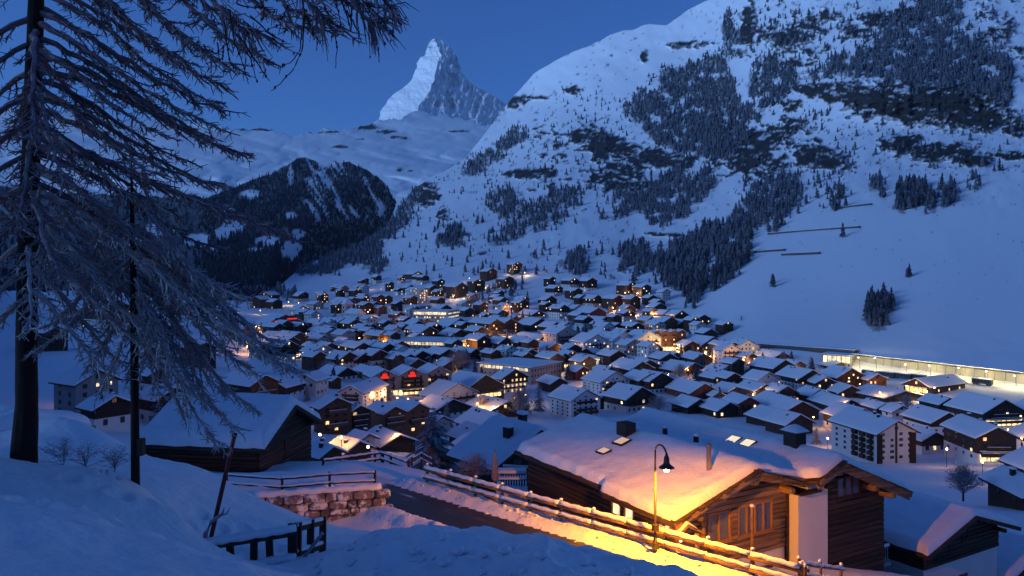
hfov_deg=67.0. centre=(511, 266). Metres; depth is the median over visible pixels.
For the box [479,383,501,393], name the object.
windows
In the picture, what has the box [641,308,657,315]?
chalet
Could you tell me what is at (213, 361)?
chalet
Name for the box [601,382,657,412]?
chalet
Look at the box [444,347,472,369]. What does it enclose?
bare tree
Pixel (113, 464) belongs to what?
dry weed
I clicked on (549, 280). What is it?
chalet
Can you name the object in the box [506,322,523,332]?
chalet
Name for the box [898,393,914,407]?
bare tree
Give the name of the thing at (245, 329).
chalet
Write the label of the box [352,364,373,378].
chalet
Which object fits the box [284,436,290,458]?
door
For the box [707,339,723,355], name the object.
chalet
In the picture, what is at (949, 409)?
windows
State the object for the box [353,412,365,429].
windows
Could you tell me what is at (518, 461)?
window
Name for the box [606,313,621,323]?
chalet
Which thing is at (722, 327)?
chalet
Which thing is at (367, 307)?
chalet
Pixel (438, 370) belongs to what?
windows
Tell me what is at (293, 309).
apartment house
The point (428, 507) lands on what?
road
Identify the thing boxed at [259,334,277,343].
chalet
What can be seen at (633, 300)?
chalet
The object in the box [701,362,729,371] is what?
apartment house
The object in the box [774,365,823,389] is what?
chalet
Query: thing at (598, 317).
chalet
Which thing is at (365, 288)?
apartment house
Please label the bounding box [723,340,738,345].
chalet
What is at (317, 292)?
apartment house
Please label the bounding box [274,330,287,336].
apartment house
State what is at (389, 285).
chalet
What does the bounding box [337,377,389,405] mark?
apartment house
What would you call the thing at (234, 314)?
chalet
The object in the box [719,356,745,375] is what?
chalet
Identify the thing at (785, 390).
chalet
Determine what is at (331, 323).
apartment house
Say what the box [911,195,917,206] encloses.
conifer tree
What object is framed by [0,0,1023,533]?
terrain
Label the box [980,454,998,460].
shop window
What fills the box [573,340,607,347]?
windows
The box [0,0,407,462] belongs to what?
larch tree
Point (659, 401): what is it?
bare tree
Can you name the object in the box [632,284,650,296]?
chalet
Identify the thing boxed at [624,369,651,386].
chalet
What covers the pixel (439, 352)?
chalet
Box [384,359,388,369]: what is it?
conifer tree
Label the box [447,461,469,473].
shrub
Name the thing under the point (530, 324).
chalet
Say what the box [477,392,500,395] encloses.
shop window
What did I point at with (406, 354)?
chalet
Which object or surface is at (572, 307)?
chalet
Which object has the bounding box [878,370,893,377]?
railway wagon
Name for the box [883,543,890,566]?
balcony
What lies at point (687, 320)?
chalet
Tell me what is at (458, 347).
chalet
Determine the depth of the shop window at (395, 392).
378.32 m
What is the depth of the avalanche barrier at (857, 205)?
954.05 m
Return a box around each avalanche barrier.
[753,249,785,252]
[767,226,860,234]
[781,252,819,255]
[837,203,871,208]
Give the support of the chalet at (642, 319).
on the terrain at (958, 294)
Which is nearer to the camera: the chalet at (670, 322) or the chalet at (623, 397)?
the chalet at (623, 397)
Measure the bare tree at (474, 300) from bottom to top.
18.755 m
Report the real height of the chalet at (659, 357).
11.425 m
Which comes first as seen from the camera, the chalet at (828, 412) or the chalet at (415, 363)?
the chalet at (828, 412)
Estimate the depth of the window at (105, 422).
181.48 m
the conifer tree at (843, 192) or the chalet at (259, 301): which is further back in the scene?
the conifer tree at (843, 192)
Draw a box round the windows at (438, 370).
[363,370,448,388]
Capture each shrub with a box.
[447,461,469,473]
[456,451,491,477]
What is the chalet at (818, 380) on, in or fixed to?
on the terrain at (958, 294)
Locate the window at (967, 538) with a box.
[962,528,969,541]
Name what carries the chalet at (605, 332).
on the terrain at (958, 294)
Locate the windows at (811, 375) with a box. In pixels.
[782,375,812,389]
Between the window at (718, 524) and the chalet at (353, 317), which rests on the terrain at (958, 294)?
the chalet at (353, 317)
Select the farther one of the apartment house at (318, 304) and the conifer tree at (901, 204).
the apartment house at (318, 304)
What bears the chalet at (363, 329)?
on the terrain at (958, 294)
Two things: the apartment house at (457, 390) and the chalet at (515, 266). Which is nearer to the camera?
the apartment house at (457, 390)
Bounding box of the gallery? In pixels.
[754,342,858,352]
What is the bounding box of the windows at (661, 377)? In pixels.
[646,377,670,391]
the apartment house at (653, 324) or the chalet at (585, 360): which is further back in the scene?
the apartment house at (653, 324)
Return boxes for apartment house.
[48,366,123,413]
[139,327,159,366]
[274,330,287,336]
[288,305,309,315]
[299,343,333,363]
[299,370,330,396]
[304,310,320,321]
[306,300,323,308]
[307,334,330,342]
[312,321,328,325]
[315,291,325,300]
[316,327,335,341]
[320,319,337,327]
[329,299,339,310]
[330,329,356,342]
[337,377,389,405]
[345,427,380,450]
[358,284,368,293]
[358,315,376,324]
[380,282,385,289]
[383,326,401,338]
[392,343,407,351]
[403,304,431,312]
[403,307,416,316]
[405,287,418,294]
[407,332,424,336]
[408,323,426,334]
[409,289,428,302]
[416,379,479,402]
[430,412,453,434]
[455,301,468,308]
[496,344,517,356]
[497,302,510,315]
[541,325,577,344]
[557,321,573,328]
[568,332,607,349]
[580,367,631,392]
[592,321,615,330]
[604,330,631,348]
[613,337,638,355]
[630,329,662,345]
[636,341,660,358]
[644,320,665,329]
[656,288,670,300]
[688,321,706,333]
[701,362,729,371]
[712,342,741,363]
[730,337,760,353]
[741,369,780,383]
[878,402,908,421]
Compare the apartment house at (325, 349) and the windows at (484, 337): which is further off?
the windows at (484, 337)
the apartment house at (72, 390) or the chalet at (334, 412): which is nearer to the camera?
the apartment house at (72, 390)
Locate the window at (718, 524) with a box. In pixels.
[706,509,732,543]
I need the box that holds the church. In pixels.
[340,297,365,316]
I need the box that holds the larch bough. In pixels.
[200,0,417,90]
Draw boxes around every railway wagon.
[861,369,877,372]
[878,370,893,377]
[894,372,910,378]
[909,373,926,378]
[972,377,992,385]
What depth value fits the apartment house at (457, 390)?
372.38 m
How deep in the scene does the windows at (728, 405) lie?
359.59 m
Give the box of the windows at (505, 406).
[500,404,523,413]
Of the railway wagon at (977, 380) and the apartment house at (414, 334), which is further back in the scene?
the apartment house at (414, 334)
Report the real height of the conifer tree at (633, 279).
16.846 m
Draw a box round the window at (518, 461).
[513,457,522,464]
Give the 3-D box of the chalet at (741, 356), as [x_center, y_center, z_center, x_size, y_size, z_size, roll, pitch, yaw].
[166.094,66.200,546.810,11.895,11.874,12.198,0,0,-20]
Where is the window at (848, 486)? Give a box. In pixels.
[836,474,862,501]
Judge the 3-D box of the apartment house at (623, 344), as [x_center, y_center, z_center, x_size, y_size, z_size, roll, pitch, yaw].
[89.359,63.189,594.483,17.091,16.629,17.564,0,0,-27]
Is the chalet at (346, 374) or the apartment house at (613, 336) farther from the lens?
the apartment house at (613, 336)
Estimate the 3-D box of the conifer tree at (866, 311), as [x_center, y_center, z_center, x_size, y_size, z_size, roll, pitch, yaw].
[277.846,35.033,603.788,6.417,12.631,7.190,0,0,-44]
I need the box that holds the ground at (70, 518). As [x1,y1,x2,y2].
[0,417,908,575]
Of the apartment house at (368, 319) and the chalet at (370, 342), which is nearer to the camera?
the chalet at (370, 342)
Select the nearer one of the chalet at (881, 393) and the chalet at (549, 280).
the chalet at (881, 393)
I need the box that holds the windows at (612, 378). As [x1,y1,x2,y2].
[584,378,627,390]
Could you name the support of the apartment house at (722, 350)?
on the terrain at (958, 294)
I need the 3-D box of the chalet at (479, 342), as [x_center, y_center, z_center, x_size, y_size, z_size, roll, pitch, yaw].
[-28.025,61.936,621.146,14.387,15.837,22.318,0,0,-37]
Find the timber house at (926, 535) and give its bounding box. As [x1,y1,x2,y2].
[883,490,1021,575]
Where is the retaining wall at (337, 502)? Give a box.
[255,483,393,521]
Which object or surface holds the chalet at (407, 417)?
on the terrain at (958, 294)
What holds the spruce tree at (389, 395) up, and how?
on the terrain at (958, 294)
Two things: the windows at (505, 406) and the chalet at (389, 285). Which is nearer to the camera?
the windows at (505, 406)
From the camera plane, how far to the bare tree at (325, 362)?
437.13 m
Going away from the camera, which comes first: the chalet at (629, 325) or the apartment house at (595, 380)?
the apartment house at (595, 380)
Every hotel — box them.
[252,313,308,332]
[362,362,451,396]
[412,309,459,322]
[468,316,517,337]
[651,329,685,350]
[943,391,1023,426]
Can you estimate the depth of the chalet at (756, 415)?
338.85 m
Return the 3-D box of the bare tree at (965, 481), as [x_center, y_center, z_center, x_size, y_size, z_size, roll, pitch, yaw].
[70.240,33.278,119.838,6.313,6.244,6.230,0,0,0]
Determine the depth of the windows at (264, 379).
292.27 m
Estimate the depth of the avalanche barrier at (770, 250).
889.47 m
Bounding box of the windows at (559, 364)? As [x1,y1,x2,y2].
[485,364,559,382]
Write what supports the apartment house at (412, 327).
on the terrain at (958, 294)
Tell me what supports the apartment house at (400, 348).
on the terrain at (958, 294)
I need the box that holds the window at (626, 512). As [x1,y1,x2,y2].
[623,507,633,519]
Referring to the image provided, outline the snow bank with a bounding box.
[0,404,95,431]
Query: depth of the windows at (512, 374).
435.87 m
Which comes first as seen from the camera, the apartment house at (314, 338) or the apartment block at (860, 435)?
the apartment block at (860, 435)
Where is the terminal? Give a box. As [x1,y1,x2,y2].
[399,336,467,349]
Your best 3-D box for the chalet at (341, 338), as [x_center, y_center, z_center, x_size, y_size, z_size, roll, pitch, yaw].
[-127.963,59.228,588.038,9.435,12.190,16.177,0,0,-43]
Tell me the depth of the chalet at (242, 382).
293.18 m
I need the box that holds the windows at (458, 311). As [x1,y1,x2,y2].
[414,311,458,320]
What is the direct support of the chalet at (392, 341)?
on the terrain at (958, 294)
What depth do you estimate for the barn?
52.41 m
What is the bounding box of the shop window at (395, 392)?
[391,388,423,394]
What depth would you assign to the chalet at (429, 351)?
524.67 m
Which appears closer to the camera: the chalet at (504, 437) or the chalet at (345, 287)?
the chalet at (504, 437)
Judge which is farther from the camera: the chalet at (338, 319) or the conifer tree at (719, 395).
the chalet at (338, 319)
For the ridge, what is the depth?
5308.57 m
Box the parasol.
[491,450,498,490]
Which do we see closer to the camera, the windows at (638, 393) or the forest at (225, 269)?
the windows at (638, 393)
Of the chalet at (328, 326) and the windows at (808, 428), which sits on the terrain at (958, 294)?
the chalet at (328, 326)
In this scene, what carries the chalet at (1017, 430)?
on the terrain at (958, 294)
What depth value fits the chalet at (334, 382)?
372.96 m
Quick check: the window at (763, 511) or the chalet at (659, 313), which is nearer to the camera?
the window at (763, 511)
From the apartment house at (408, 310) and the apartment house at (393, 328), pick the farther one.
the apartment house at (408, 310)
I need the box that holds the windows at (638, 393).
[607,393,653,411]
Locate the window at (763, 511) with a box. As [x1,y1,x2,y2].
[737,499,774,539]
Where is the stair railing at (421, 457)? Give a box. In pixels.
[411,452,433,473]
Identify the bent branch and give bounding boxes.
[203,507,229,537]
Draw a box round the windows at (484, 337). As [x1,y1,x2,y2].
[469,337,488,350]
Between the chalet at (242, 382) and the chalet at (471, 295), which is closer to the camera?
the chalet at (242, 382)
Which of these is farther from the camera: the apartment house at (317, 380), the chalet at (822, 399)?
the chalet at (822, 399)
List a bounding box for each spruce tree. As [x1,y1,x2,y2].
[148,390,162,422]
[302,385,310,401]
[387,379,394,400]
[405,408,460,482]
[443,401,454,427]
[463,350,469,367]
[531,381,546,410]
[810,425,821,444]
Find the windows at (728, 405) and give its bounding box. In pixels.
[702,405,736,415]
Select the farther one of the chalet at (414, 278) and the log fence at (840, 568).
the chalet at (414, 278)
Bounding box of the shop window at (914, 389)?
[906,386,926,392]
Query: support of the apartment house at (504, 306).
on the terrain at (958, 294)
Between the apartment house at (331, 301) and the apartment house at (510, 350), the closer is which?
the apartment house at (510, 350)
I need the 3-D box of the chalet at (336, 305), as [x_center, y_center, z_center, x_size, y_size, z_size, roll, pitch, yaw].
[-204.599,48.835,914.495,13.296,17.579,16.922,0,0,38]
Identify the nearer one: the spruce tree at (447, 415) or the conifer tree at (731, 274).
the spruce tree at (447, 415)
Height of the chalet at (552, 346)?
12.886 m
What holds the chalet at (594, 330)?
on the terrain at (958, 294)
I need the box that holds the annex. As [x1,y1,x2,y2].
[997,530,1023,575]
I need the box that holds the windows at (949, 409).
[949,409,1021,424]
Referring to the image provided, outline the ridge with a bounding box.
[0,108,491,204]
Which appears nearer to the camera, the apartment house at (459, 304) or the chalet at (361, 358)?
the chalet at (361, 358)
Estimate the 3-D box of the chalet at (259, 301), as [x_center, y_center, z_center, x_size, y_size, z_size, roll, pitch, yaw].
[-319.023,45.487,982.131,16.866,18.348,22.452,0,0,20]
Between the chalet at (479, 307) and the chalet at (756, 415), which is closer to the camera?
the chalet at (756, 415)
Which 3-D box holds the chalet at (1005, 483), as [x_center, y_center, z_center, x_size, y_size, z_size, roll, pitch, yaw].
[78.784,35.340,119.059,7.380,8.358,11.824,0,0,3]
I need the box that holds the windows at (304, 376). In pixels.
[304,376,326,393]
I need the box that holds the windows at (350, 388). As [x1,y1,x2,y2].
[344,388,384,404]
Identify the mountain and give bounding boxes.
[379,38,506,125]
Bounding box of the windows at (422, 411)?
[376,410,424,432]
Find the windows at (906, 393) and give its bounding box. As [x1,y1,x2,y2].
[858,393,917,400]
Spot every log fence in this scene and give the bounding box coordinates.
[227,470,375,489]
[322,451,381,465]
[380,451,409,466]
[423,463,803,575]
[797,556,844,575]
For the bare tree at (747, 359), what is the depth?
533.91 m
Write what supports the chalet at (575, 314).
on the terrain at (958, 294)
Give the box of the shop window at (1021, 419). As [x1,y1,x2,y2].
[986,419,1021,425]
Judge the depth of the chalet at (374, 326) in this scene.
718.19 m
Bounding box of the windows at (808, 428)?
[768,418,809,429]
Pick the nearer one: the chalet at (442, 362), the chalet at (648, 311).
the chalet at (442, 362)
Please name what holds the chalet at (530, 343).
on the terrain at (958, 294)
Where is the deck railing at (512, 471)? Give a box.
[498,468,525,486]
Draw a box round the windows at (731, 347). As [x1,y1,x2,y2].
[715,347,738,362]
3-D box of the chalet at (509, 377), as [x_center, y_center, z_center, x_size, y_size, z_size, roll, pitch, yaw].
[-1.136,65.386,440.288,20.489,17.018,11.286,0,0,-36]
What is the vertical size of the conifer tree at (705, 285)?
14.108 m
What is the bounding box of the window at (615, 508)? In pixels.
[611,502,620,515]
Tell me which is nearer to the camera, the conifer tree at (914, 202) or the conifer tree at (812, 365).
the conifer tree at (812, 365)
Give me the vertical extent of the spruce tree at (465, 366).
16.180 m
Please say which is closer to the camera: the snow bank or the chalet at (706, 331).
the snow bank
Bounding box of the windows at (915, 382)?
[915,382,963,392]
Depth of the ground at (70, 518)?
13.24 m
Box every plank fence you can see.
[204,523,297,564]
[295,516,326,556]
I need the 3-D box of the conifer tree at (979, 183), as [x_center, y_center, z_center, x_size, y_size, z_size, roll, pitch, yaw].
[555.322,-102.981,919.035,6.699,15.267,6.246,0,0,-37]
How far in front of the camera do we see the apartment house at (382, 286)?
1202.53 m
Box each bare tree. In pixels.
[316,359,331,368]
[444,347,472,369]
[466,294,482,304]
[474,394,490,405]
[505,383,538,412]
[646,392,673,409]
[671,362,688,376]
[744,354,750,365]
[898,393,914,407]
[942,461,986,501]
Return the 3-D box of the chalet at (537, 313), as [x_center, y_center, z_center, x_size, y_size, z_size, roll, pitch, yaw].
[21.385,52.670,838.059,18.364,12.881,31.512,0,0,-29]
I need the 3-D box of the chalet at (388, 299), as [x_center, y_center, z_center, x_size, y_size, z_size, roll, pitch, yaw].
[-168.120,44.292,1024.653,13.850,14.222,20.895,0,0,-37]
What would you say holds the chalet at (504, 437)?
on the terrain at (958, 294)
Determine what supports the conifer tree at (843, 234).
on the terrain at (958, 294)
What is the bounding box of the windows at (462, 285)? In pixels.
[450,285,465,297]
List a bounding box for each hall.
[476,357,562,384]
[575,353,603,363]
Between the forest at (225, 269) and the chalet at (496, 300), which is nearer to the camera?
the chalet at (496, 300)
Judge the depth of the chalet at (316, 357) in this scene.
444.68 m
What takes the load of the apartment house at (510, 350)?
on the terrain at (958, 294)
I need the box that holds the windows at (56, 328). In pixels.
[41,328,64,349]
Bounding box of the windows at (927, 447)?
[926,434,942,449]
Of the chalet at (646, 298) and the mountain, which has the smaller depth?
the chalet at (646, 298)
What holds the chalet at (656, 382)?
on the terrain at (958, 294)
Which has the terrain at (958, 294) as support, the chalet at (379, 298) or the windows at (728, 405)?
the chalet at (379, 298)
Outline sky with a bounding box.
[0,0,705,137]
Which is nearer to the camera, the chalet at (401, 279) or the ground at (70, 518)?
the ground at (70, 518)
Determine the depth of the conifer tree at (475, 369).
495.25 m
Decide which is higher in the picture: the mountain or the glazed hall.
the mountain
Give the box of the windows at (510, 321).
[469,321,515,335]
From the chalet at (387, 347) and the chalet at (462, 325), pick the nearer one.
the chalet at (387, 347)
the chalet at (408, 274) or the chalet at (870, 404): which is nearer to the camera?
the chalet at (870, 404)
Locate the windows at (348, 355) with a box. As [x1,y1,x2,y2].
[331,355,351,366]
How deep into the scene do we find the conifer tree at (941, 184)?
936.38 m
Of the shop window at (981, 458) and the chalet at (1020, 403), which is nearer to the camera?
the shop window at (981, 458)
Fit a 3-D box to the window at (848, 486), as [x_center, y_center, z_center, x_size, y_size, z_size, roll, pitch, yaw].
[19.033,12.460,43.746,2.200,1.320,0.240,0,0,-30]
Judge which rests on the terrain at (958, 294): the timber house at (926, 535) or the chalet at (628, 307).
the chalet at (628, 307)
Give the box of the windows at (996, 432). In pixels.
[947,431,1010,456]
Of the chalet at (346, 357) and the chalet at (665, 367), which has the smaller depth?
the chalet at (346, 357)
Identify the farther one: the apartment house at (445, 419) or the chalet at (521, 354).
the chalet at (521, 354)
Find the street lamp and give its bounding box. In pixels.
[651,444,673,551]
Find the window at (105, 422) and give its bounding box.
[103,419,107,425]
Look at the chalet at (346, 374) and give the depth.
407.94 m
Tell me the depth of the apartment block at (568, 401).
359.48 m
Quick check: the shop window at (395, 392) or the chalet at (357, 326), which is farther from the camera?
the chalet at (357, 326)
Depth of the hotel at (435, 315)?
795.33 m
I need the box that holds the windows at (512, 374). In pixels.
[498,374,525,392]
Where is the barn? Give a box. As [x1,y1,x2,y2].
[139,392,322,472]
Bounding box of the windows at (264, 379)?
[231,378,274,392]
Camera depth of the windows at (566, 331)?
628.18 m
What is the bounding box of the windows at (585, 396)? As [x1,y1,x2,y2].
[552,396,597,416]
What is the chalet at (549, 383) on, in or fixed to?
on the terrain at (958, 294)
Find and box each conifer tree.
[333,354,340,365]
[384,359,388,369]
[393,355,399,368]
[451,360,456,374]
[472,358,477,372]
[508,284,513,295]
[564,363,571,379]
[631,272,636,282]
[659,268,664,279]
[665,268,669,279]
[672,276,677,289]
[691,366,699,381]
[697,283,702,295]
[697,354,701,364]
[701,356,705,366]
[703,277,707,287]
[716,386,722,398]
[725,266,728,279]
[729,267,735,278]
[769,274,776,286]
[779,215,783,224]
[809,358,815,368]
[839,222,845,236]
[840,186,845,197]
[863,305,867,318]
[871,311,877,325]
[884,298,888,312]
[884,312,890,324]
[899,196,906,209]
[907,263,911,274]
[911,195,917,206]
[939,178,943,189]
[977,174,981,185]
[997,158,1001,170]
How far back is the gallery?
561.83 m
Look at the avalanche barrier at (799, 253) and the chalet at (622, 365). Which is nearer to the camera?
the chalet at (622, 365)
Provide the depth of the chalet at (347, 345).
525.01 m
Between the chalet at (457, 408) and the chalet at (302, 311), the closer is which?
the chalet at (457, 408)
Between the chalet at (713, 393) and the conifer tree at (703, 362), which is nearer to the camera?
the chalet at (713, 393)
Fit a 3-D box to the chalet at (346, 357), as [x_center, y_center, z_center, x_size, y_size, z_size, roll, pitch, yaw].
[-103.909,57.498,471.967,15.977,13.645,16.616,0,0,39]
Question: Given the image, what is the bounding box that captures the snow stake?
[209,433,236,536]
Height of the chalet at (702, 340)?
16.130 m
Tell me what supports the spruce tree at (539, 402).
on the terrain at (958, 294)
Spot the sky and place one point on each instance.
(498, 45)
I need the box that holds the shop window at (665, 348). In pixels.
[662,347,673,350]
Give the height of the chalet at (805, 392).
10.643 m
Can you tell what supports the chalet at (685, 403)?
on the terrain at (958, 294)
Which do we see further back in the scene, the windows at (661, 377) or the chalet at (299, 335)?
the chalet at (299, 335)
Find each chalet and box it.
[38,324,67,351]
[74,392,130,430]
[76,299,129,327]
[139,366,163,389]
[139,382,185,422]
[173,298,204,314]
[179,339,215,368]
[206,306,236,320]
[217,370,281,393]
[224,326,255,341]
[249,342,271,358]
[250,295,270,307]
[258,330,279,337]
[259,291,279,298]
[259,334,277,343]
[262,322,285,332]
[266,298,282,308]
[271,339,298,361]
[274,319,294,330]
[274,373,306,397]
[277,335,300,344]
[284,331,306,346]
[292,293,304,301]
[292,321,308,333]
[294,291,308,300]
[296,346,302,358]
[298,309,308,320]
[299,348,327,370]
[301,340,314,346]
[306,318,320,328]
[306,326,321,332]
[309,392,355,434]
[311,436,348,460]
[316,340,337,348]
[317,292,327,302]
[319,325,337,328]
[319,364,359,381]
[326,350,357,368]
[328,374,343,388]
[329,435,376,459]
[330,284,340,291]
[330,300,342,313]
[332,317,344,328]
[333,336,351,341]
[333,339,346,349]
[335,288,345,296]
[336,285,348,292]
[339,318,362,328]
[339,340,372,350]
[340,298,355,307]
[344,315,359,319]
[347,328,361,340]
[348,288,362,296]
[348,350,367,366]
[351,323,372,329]
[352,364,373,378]
[352,401,374,430]
[356,295,370,303]
[356,301,373,313]
[357,279,365,284]
[358,326,375,339]
[360,339,377,345]
[363,323,382,329]
[363,329,384,341]
[363,348,388,367]
[367,397,429,439]
[367,424,417,452]
[371,294,384,305]
[371,342,395,351]
[372,275,380,283]
[374,305,386,313]
[377,319,392,329]
[382,330,400,341]
[384,281,394,290]
[384,295,392,303]
[384,352,405,370]
[385,339,410,347]
[387,311,405,320]
[390,300,405,310]
[390,350,417,357]
[393,287,403,294]
[395,315,411,323]
[395,322,405,332]
[397,276,405,283]
[400,284,413,292]
[403,271,422,279]
[403,295,417,304]
[403,319,424,326]
[403,348,430,361]
[404,325,412,336]
[405,356,426,368]
[410,325,438,336]
[411,274,419,282]
[411,317,424,322]
[416,275,428,284]
[418,317,432,323]
[419,348,434,362]
[419,394,472,419]
[424,284,439,295]
[425,322,442,332]
[428,346,457,360]
[429,297,445,305]
[431,289,443,297]
[432,278,444,287]
[432,304,452,308]
[433,357,464,370]
[437,317,466,329]
[438,327,467,336]
[442,283,449,292]
[443,338,463,347]
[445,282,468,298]
[445,410,548,499]
[445,432,469,448]
[446,421,479,441]
[452,345,466,349]
[452,369,506,398]
[453,321,467,330]
[453,406,505,425]
[459,307,475,316]
[462,347,479,363]
[463,333,491,350]
[464,325,489,334]
[466,293,477,301]
[466,395,529,416]
[467,278,485,292]
[472,301,488,314]
[474,332,491,337]
[478,312,492,316]
[479,268,497,280]
[479,348,501,360]
[489,294,504,301]
[489,309,507,316]
[490,336,511,348]
[491,367,529,392]
[492,297,508,304]
[493,290,504,295]
[497,276,513,288]
[506,261,522,274]
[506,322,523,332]
[507,315,521,321]
[509,334,528,347]
[510,298,529,312]
[510,331,543,340]
[512,350,533,358]
[513,296,529,300]
[514,407,913,571]
[517,309,546,317]
[517,347,538,358]
[518,317,545,331]
[520,337,539,351]
[534,350,565,371]
[536,373,569,392]
[537,295,557,307]
[537,321,558,333]
[538,301,551,311]
[538,340,561,351]
[543,276,555,286]
[545,285,563,296]
[548,304,569,318]
[548,350,571,367]
[558,343,582,352]
[559,348,576,355]
[560,277,578,289]
[564,287,582,299]
[564,364,588,380]
[567,311,588,321]
[568,304,580,312]
[568,354,596,368]
[573,294,585,305]
[573,306,606,316]
[574,315,593,329]
[578,277,597,291]
[582,294,601,306]
[582,347,601,354]
[589,315,606,320]
[589,319,606,328]
[589,328,606,332]
[592,364,617,370]
[596,348,627,365]
[596,390,605,408]
[600,331,610,334]
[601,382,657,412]
[602,294,622,309]
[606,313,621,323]
[609,357,655,374]
[611,322,620,328]
[611,328,630,332]
[615,309,635,321]
[616,281,635,295]
[618,304,635,311]
[621,295,640,309]
[621,321,644,330]
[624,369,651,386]
[626,355,661,371]
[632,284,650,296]
[636,315,653,329]
[641,294,657,304]
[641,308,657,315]
[641,369,674,393]
[645,302,666,309]
[647,350,679,364]
[649,299,665,304]
[653,309,669,317]
[656,316,678,329]
[658,359,704,377]
[663,350,680,359]
[664,377,716,398]
[665,309,688,318]
[669,393,705,413]
[674,339,699,352]
[676,319,682,328]
[680,350,712,364]
[682,316,700,331]
[686,334,718,352]
[690,313,711,323]
[694,327,717,337]
[698,367,721,386]
[698,397,739,417]
[706,389,725,397]
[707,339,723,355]
[711,369,741,383]
[713,381,736,394]
[714,320,733,334]
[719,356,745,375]
[722,391,761,416]
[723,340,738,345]
[735,351,757,365]
[735,379,768,396]
[743,404,783,425]
[747,356,797,375]
[752,390,820,419]
[754,348,789,358]
[762,408,815,434]
[764,382,797,397]
[768,383,799,399]
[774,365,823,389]
[786,358,807,367]
[797,384,829,392]
[797,386,822,402]
[806,391,859,408]
[807,373,837,390]
[814,358,845,367]
[819,364,865,386]
[820,401,872,428]
[826,381,862,397]
[856,383,923,402]
[859,398,886,414]
[861,371,888,386]
[899,404,955,433]
[912,425,943,454]
[916,393,951,410]
[939,412,1021,463]
[978,465,1023,510]
[997,446,1023,472]
[1008,422,1023,448]
[1015,399,1023,408]
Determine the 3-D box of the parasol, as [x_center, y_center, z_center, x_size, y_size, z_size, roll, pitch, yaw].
[-1.103,13.172,50.000,0.480,2.650,0.457,0,0,0]
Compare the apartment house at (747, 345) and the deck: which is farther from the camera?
the apartment house at (747, 345)
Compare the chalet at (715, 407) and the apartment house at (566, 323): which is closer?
the chalet at (715, 407)
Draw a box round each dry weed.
[40,436,79,464]
[44,441,121,467]
[97,445,130,472]
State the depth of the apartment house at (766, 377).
440.19 m
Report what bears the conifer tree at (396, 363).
on the terrain at (958, 294)
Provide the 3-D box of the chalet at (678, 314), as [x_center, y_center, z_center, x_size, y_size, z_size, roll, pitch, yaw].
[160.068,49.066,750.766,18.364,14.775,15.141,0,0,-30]
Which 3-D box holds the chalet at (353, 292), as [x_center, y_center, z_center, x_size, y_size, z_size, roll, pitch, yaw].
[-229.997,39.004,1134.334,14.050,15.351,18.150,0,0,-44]
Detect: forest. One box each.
[0,157,396,300]
[237,0,1014,388]
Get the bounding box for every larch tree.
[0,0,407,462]
[20,162,310,484]
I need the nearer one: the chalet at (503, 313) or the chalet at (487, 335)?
the chalet at (487, 335)
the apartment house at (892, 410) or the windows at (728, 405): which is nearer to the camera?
the apartment house at (892, 410)
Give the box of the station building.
[901,374,967,393]
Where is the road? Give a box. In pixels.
[366,475,656,564]
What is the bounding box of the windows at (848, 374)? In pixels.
[829,374,858,384]
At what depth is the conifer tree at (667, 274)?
929.85 m
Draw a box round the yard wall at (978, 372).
[851,353,1023,383]
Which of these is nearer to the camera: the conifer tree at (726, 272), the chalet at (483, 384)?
the chalet at (483, 384)
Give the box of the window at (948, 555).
[935,544,951,560]
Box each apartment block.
[547,384,602,418]
[827,407,920,463]
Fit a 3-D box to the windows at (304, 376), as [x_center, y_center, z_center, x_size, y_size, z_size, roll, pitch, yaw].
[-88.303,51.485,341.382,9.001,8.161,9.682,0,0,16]
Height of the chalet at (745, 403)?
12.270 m
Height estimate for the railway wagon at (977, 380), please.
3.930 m
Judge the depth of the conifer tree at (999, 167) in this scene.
961.23 m
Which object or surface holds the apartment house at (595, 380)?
on the terrain at (958, 294)
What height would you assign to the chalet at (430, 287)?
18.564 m
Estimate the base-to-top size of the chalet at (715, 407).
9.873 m
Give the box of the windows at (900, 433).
[836,427,911,458]
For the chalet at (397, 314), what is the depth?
822.61 m
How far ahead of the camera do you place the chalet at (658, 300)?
816.10 m
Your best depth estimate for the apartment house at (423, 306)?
867.04 m
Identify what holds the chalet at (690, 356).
on the terrain at (958, 294)
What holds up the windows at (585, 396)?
in the apartment block at (568, 401)
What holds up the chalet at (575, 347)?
on the terrain at (958, 294)
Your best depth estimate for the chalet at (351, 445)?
173.46 m
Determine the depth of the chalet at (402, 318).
781.67 m
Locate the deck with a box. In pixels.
[496,464,527,501]
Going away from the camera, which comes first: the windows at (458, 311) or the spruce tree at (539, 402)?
the spruce tree at (539, 402)
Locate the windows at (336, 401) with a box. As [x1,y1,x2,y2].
[316,400,346,430]
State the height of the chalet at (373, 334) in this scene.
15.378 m
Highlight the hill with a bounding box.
[0,157,395,291]
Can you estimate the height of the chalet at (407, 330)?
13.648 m
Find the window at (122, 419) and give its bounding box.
[120,416,124,422]
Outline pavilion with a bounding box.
[821,351,858,366]
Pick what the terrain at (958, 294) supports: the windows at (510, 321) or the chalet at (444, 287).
the chalet at (444, 287)
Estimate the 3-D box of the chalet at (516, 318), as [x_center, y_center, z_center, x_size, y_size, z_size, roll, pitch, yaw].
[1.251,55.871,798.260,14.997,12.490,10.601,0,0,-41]
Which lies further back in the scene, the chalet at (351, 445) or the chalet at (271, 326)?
the chalet at (271, 326)
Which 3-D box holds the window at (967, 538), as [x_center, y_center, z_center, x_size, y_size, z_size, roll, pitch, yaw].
[29.758,17.460,50.810,0.850,1.020,0.240,0,0,-30]
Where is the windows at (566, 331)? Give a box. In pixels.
[543,331,574,343]
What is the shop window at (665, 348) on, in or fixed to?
in the hotel at (671, 338)

